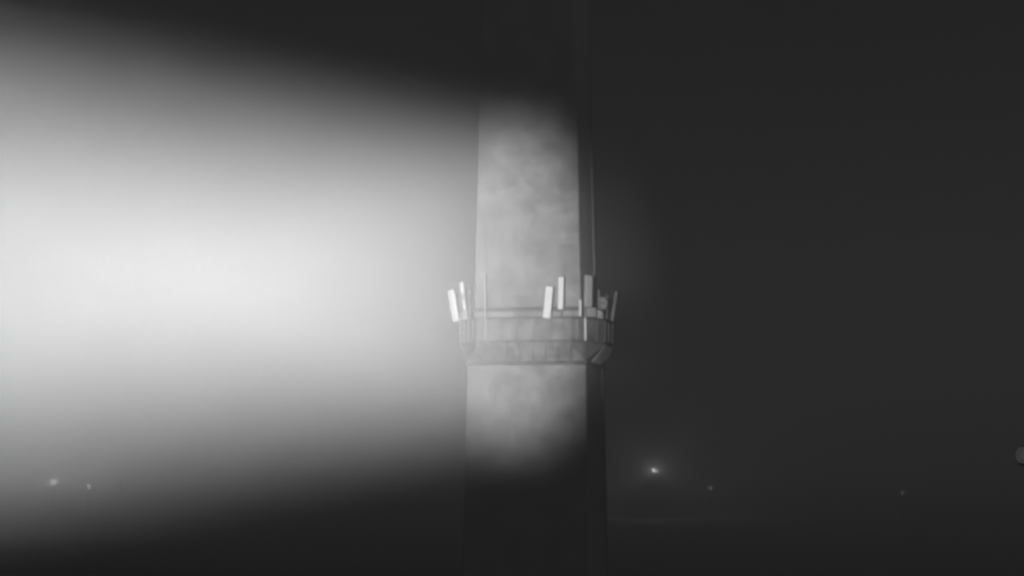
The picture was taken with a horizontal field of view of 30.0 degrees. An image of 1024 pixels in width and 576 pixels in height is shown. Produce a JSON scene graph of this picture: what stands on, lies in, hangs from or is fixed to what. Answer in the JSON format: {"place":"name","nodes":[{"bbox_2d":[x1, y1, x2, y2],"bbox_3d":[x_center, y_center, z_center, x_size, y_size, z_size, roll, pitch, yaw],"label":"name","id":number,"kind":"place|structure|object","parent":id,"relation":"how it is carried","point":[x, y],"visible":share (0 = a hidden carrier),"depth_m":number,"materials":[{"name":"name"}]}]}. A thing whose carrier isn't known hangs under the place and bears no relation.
{"place":"outdoors","nodes":[
{"label":"outdoors","id":0,"kind":"place"},
{"bbox_2d":[0,458,1023,575],"bbox_3d":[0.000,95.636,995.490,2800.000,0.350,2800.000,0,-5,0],"label":"ground","id":1,"kind":"structure","parent":0,"point":[405,517],"depth_m":340.26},
{"bbox_2d":[459,0,613,575],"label":"stone tower","id":2,"kind":"structure","parent":1,"relation":"on","point":[535,497],"depth_m":146.36,"materials":[{"name":"paint"}]},
{"bbox_2d":[447,290,464,336],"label":"panel antenna","id":3,"kind":"object","parent":2,"relation":"attached to","point":[453,306],"visible":1,"depth_m":147.30,"materials":[{"name":"white plastic"}]},
{"bbox_2d":[461,309,466,319],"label":"radio unit","id":4,"kind":"object","parent":2,"relation":"on","point":[464,314],"visible":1,"depth_m":148.61,"materials":[{"name":"paint"}]},
{"bbox_2d":[459,282,470,317],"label":"panel antenna","id":5,"kind":"object","parent":2,"relation":"attached to","point":[462,294],"visible":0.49,"depth_m":150.99,"materials":[{"name":"white plastic"}]},
{"bbox_2d":[484,274,485,339],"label":"whip antenna","id":6,"kind":"object","parent":2,"relation":"attached to","point":[484,306],"visible":1,"depth_m":145.23,"materials":[{"name":"paint"}]},
{"bbox_2d":[543,286,552,334],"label":"panel antenna","id":7,"kind":"object","parent":2,"relation":"attached to","point":[548,296],"visible":1,"depth_m":143.96,"materials":[{"name":"plastic"}]},
{"bbox_2d":[558,277,563,324],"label":"panel antenna","id":8,"kind":"object","parent":2,"relation":"attached to","point":[560,293],"visible":1,"depth_m":143.79,"materials":[{"name":"plastic"}]},
{"bbox_2d":[579,300,581,316],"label":"mast stub","id":9,"kind":"object","parent":2,"relation":"on","point":[580,308],"visible":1,"depth_m":144.64,"materials":[{"name":"white plastic"}]},
{"bbox_2d":[583,318,585,340],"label":"conduit pipe","id":10,"kind":"object","parent":2,"relation":"attached to","point":[584,323],"visible":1,"depth_m":144.51,"materials":[{"name":"white plastic"}]},
{"bbox_2d":[583,275,592,319],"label":"panel antenna","id":11,"kind":"object","parent":2,"relation":"attached to","point":[588,281],"visible":1,"depth_m":144.61,"materials":[{"name":"plastic"}]},
{"bbox_2d":[586,307,595,316],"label":"radio unit","id":12,"kind":"object","parent":2,"relation":"on","point":[590,312],"visible":1,"depth_m":145.12,"materials":[{"name":"paint"}]},
{"bbox_2d":[597,311,602,317],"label":"radio unit","id":13,"kind":"object","parent":2,"relation":"on","point":[599,314],"visible":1,"depth_m":146.95,"materials":[{"name":"paint"}]},
{"bbox_2d":[598,290,606,310],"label":"dish antenna","id":14,"kind":"object","parent":2,"relation":"on","point":[602,303],"visible":0.99,"depth_m":148.24,"materials":[{"name":"metal"}]},
{"bbox_2d":[606,291,617,321],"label":"panel antenna","id":15,"kind":"object","parent":2,"relation":"attached to","point":[615,297],"visible":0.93,"depth_m":149.00,"materials":[{"name":"plastic"}]},
{"bbox_2d":[709,489,710,533],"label":"street lamp","id":16,"kind":"object","parent":1,"relation":"on","point":[710,510],"visible":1,"depth_m":240.48,"materials":[{"name":"metal"}]},
{"bbox_2d":[901,490,903,554],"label":"street lamp","id":17,"kind":"object","parent":1,"relation":"on","point":[902,514],"visible":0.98,"depth_m":216.64,"materials":[{"name":"metal"}]},
{"bbox_2d":[0,0,1023,457],"label":"sky","id":18,"kind":"structure","parent":0,"point":[229,228],"materials":[{"name":"grey"}]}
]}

